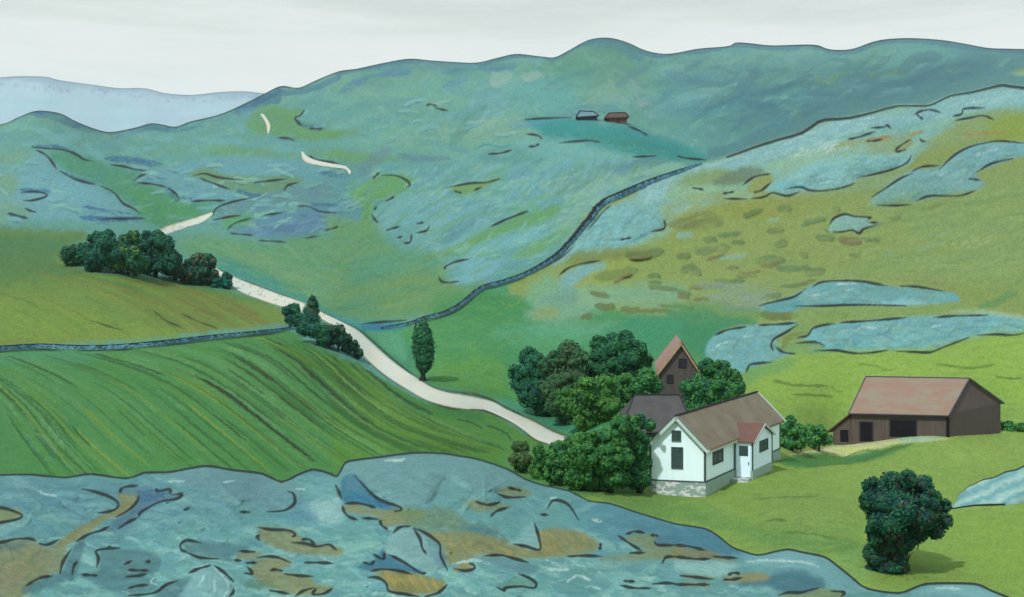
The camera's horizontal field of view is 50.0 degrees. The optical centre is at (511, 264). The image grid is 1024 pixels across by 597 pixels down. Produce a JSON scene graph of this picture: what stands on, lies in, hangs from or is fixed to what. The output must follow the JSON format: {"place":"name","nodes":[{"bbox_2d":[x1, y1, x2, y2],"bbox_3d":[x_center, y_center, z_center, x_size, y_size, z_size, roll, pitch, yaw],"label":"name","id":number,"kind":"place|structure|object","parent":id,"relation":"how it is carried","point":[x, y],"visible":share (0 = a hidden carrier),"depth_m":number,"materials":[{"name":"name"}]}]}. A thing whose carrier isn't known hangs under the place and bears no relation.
{"place":"outdoors","nodes":[
{"label":"outdoors","id":0,"kind":"place"},
{"bbox_2d":[0,76,264,131],"bbox_3d":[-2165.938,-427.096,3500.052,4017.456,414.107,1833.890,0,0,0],"label":"mountain","id":1,"kind":"structure","parent":0,"point":[105,109],"depth_m":3478.77,"materials":[{"name":"blue"}]},
{"bbox_2d":[160,212,212,233],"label":"gravel road","id":2,"kind":"structure","parent":0,"point":[171,228],"depth_m":292.78,"materials":[{"name":"beige gravel"}]},
{"bbox_2d":[260,114,269,132],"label":"gravel road","id":3,"kind":"structure","parent":0,"point":[266,122],"depth_m":576.16,"materials":[{"name":"beige gravel"}]},
{"bbox_2d":[301,151,350,174],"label":"gravel road","id":4,"kind":"structure","parent":0,"point":[307,159],"depth_m":426.62,"materials":[{"name":"beige gravel"}]},
{"bbox_2d":[215,268,565,443],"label":"gravel road","id":5,"kind":"structure","parent":0,"point":[379,360],"depth_m":124.69,"materials":[{"name":"beige gravel"}]},
{"bbox_2d":[0,38,1023,596],"bbox_3d":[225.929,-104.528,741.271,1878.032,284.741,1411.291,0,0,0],"label":"ground","id":6,"kind":"structure","parent":0,"point":[818,236],"depth_m":218.52,"materials":[{"name":"green plant"}]},
{"bbox_2d":[60,242,81,265],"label":"bush","id":7,"kind":"object","parent":6,"relation":"on","point":[68,255],"visible":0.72,"depth_m":175.01,"materials":[{"name":"green plant"}]},
{"bbox_2d":[75,228,122,271],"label":"bush","id":8,"kind":"object","parent":6,"relation":"on","point":[100,252],"visible":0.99,"depth_m":168.55,"materials":[{"name":"green plant"}]},
{"bbox_2d":[109,230,151,275],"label":"bush","id":9,"kind":"object","parent":6,"relation":"on","point":[134,261],"visible":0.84,"depth_m":169.30,"materials":[{"name":"green plant"}]},
{"bbox_2d":[0,326,294,350],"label":"stone wall","id":10,"kind":"structure","parent":6,"relation":"on","point":[97,347],"depth_m":125.25,"materials":[{"name":"grey stone"}]},
{"bbox_2d":[139,229,178,277],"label":"bush","id":11,"kind":"object","parent":6,"relation":"on","point":[157,246],"visible":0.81,"depth_m":176.64,"materials":[{"name":"green plant"}]},
{"bbox_2d":[161,249,186,280],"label":"bush","id":12,"kind":"object","parent":6,"relation":"on","point":[179,271],"visible":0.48,"depth_m":180.24,"materials":[{"name":"green plant"}]},
{"bbox_2d":[179,252,218,286],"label":"bush","id":13,"kind":"object","parent":6,"relation":"on","point":[200,268],"visible":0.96,"depth_m":181.06,"materials":[{"name":"green plant"}]},
{"bbox_2d":[210,272,232,288],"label":"bush","id":14,"kind":"object","parent":6,"relation":"on","point":[224,280],"visible":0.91,"depth_m":180.28,"materials":[{"name":"green plant"}]},
{"bbox_2d":[281,302,303,326],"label":"bush","id":15,"kind":"object","parent":6,"relation":"on","point":[293,315],"visible":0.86,"depth_m":143.21,"materials":[{"name":"green plant"}]},
{"bbox_2d":[298,294,321,323],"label":"evergreen tree","id":16,"kind":"object","parent":6,"relation":"on","point":[311,311],"visible":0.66,"depth_m":137.03,"materials":[{"name":"green plant"}]},
{"bbox_2d":[295,321,331,346],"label":"bush","id":17,"kind":"object","parent":6,"relation":"on","point":[318,332],"visible":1,"depth_m":131.75,"materials":[{"name":"green plant"}]},
{"bbox_2d":[327,323,349,351],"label":"bush","id":18,"kind":"object","parent":6,"relation":"on","point":[339,334],"visible":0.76,"depth_m":133.37,"materials":[{"name":"green plant"}]},
{"bbox_2d":[340,333,363,359],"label":"bush","id":19,"kind":"object","parent":6,"relation":"on","point":[354,347],"visible":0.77,"depth_m":135.45,"materials":[{"name":"green plant"}]},
{"bbox_2d":[410,318,436,380],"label":"columnar tree","id":20,"kind":"object","parent":6,"relation":"on","point":[423,350],"visible":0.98,"depth_m":125.74,"materials":[{"name":"green plant"}]},
{"bbox_2d":[0,452,1008,596],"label":"foreground rock","id":21,"kind":"object","parent":6,"relation":"on","point":[424,524],"visible":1,"depth_m":26.86,"materials":[{"name":"blue stone"}]},
{"bbox_2d":[508,441,532,472],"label":"bush","id":22,"kind":"object","parent":6,"relation":"on","point":[521,462],"visible":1,"depth_m":82.71,"materials":[{"name":"green plant"}]},
{"bbox_2d":[508,346,555,416],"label":"leafy tree","id":23,"kind":"object","parent":6,"relation":"on","point":[526,377],"visible":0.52,"depth_m":118.66,"materials":[{"name":"green plant"}]},
{"bbox_2d":[529,443,546,479],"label":"bush","id":24,"kind":"object","parent":6,"relation":"on","point":[536,468],"visible":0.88,"depth_m":79.84,"materials":[{"name":"green plant"}]},
{"bbox_2d":[381,163,701,328],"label":"stone wall","id":25,"kind":"structure","parent":6,"relation":"on","point":[596,209],"depth_m":217.34,"materials":[{"name":"grey stone"}]},
{"bbox_2d":[543,439,566,485],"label":"bush","id":26,"kind":"object","parent":6,"relation":"on","point":[554,471],"visible":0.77,"depth_m":75.84,"materials":[{"name":"green plant"}]},
{"bbox_2d":[537,339,590,424],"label":"leafy tree","id":27,"kind":"object","parent":6,"relation":"on","point":[565,364],"visible":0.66,"depth_m":113.20,"materials":[{"name":"green plant"}]},
{"bbox_2d":[560,430,599,490],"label":"bush","id":28,"kind":"object","parent":6,"relation":"on","point":[578,460],"visible":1,"depth_m":73.10,"materials":[{"name":"green plant"}]},
{"bbox_2d":[575,110,598,120],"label":"cottage","id":29,"kind":"structure","parent":6,"relation":"on","point":[586,115],"depth_m":520.00,"materials":[{"name":"blue stone"}]},
{"bbox_2d":[554,373,623,431],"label":"leafy tree","id":30,"kind":"object","parent":6,"relation":"on","point":[586,403],"visible":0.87,"depth_m":106.36,"materials":[{"name":"green plant"}]},
{"bbox_2d":[591,412,635,492],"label":"bush","id":31,"kind":"object","parent":6,"relation":"on","point":[612,466],"visible":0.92,"depth_m":73.65,"materials":[{"name":"green plant"}]},
{"bbox_2d":[604,112,628,124],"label":"cottage","id":32,"kind":"structure","parent":6,"relation":"on","point":[619,117],"depth_m":518.00,"materials":[{"name":"brown wood"}]},
{"bbox_2d":[586,329,653,378],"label":"leafy tree","id":33,"kind":"object","parent":6,"relation":"on","point":[622,351],"visible":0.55,"depth_m":116.57,"materials":[{"name":"green plant"}]},
{"bbox_2d":[608,367,662,406],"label":"leafy tree","id":34,"kind":"object","parent":6,"relation":"on","point":[630,385],"visible":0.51,"depth_m":110.86,"materials":[{"name":"green plant"}]},
{"bbox_2d":[625,412,656,493],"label":"bush","id":35,"kind":"object","parent":6,"relation":"on","point":[638,440],"visible":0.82,"depth_m":75.38,"materials":[{"name":"green plant"}]},
{"bbox_2d":[620,394,686,436],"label":"shed","id":36,"kind":"structure","parent":6,"relation":"on","point":[661,410],"depth_m":99.02,"materials":[{"name":"grey stone"}]},
{"bbox_2d":[655,334,698,397],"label":"outbuilding","id":37,"kind":"structure","parent":6,"relation":"on","point":[675,364],"depth_m":118.07,"materials":[{"name":"wood"}]},
{"bbox_2d":[667,375,672,382],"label":"window","id":38,"kind":"structure","parent":37,"relation":"in","point":[669,377],"depth_m":118.03,"materials":[{"name":"glass"}]},
{"bbox_2d":[678,359,686,367],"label":"window","id":39,"kind":"structure","parent":37,"relation":"in","point":[682,363],"depth_m":118.06,"materials":[{"name":"glass"}]},
{"bbox_2d":[678,357,745,410],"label":"leafy tree","id":40,"kind":"object","parent":6,"relation":"on","point":[715,381],"visible":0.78,"depth_m":111.08,"materials":[{"name":"green plant"}]},
{"bbox_2d":[649,391,785,496],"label":"farmhouse","id":41,"kind":"object","parent":6,"relation":"on","point":[706,450],"visible":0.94,"depth_m":78.68,"materials":[{"name":"paint"}]},
{"bbox_2d":[671,430,680,441],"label":"window","id":42,"kind":"structure","parent":41,"relation":"in","point":[676,434],"depth_m":76.41,"materials":[{"name":"grey glass"}]},
{"bbox_2d":[671,447,682,468],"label":"window","id":43,"kind":"structure","parent":41,"relation":"in","point":[676,452],"depth_m":76.39,"materials":[{"name":"grey glass"}]},
{"bbox_2d":[712,448,723,464],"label":"window","id":44,"kind":"structure","parent":41,"relation":"in","point":[718,455],"depth_m":77.98,"materials":[{"name":"grey glass"}]},
{"bbox_2d":[781,414,807,451],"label":"bush","id":45,"kind":"object","parent":6,"relation":"on","point":[793,435],"visible":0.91,"depth_m":97.36,"materials":[{"name":"green plant"}]},
{"bbox_2d":[805,423,833,451],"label":"bush","id":46,"kind":"object","parent":6,"relation":"on","point":[818,436],"visible":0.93,"depth_m":105.39,"materials":[{"name":"green plant"}]},
{"bbox_2d":[858,468,953,575],"bbox_3d":[20.580,13.591,58.089,5.104,6.023,5.756,0,0,0],"label":"round tree","id":47,"kind":"object","parent":6,"relation":"on","point":[903,518],"visible":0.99,"depth_m":56.70,"materials":[{"name":"green plant"}]},
{"bbox_2d":[827,376,1004,444],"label":"barn","id":48,"kind":"structure","parent":6,"relation":"on","point":[887,407],"depth_m":114.16,"materials":[{"name":"wood"}]},
{"bbox_2d":[859,421,872,441],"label":"doorway","id":49,"kind":"structure","parent":48,"relation":"in","point":[865,428],"depth_m":113.33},
{"bbox_2d":[889,419,916,436],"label":"doorway","id":50,"kind":"structure","parent":48,"relation":"in","point":[897,427],"depth_m":112.71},
{"bbox_2d":[952,466,1023,508],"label":"rock outcrop","id":51,"kind":"object","parent":6,"relation":"on","point":[1005,488],"visible":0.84,"depth_m":80.80,"materials":[{"name":"blue stone"}]},
{"bbox_2d":[1001,420,1013,431],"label":"shrub","id":52,"kind":"object","parent":6,"relation":"on","point":[1008,425],"visible":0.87,"depth_m":122.82,"materials":[{"name":"green plant"}]},
{"bbox_2d":[1013,422,1023,431],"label":"shrub","id":53,"kind":"object","parent":6,"relation":"on","point":[1018,427],"visible":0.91,"depth_m":122.59,"materials":[{"name":"green plant"}]},
{"bbox_2d":[0,0,1023,94],"label":"sky","id":54,"kind":"structure","parent":0,"point":[180,47],"materials":[{"name":"white"}]}
]}

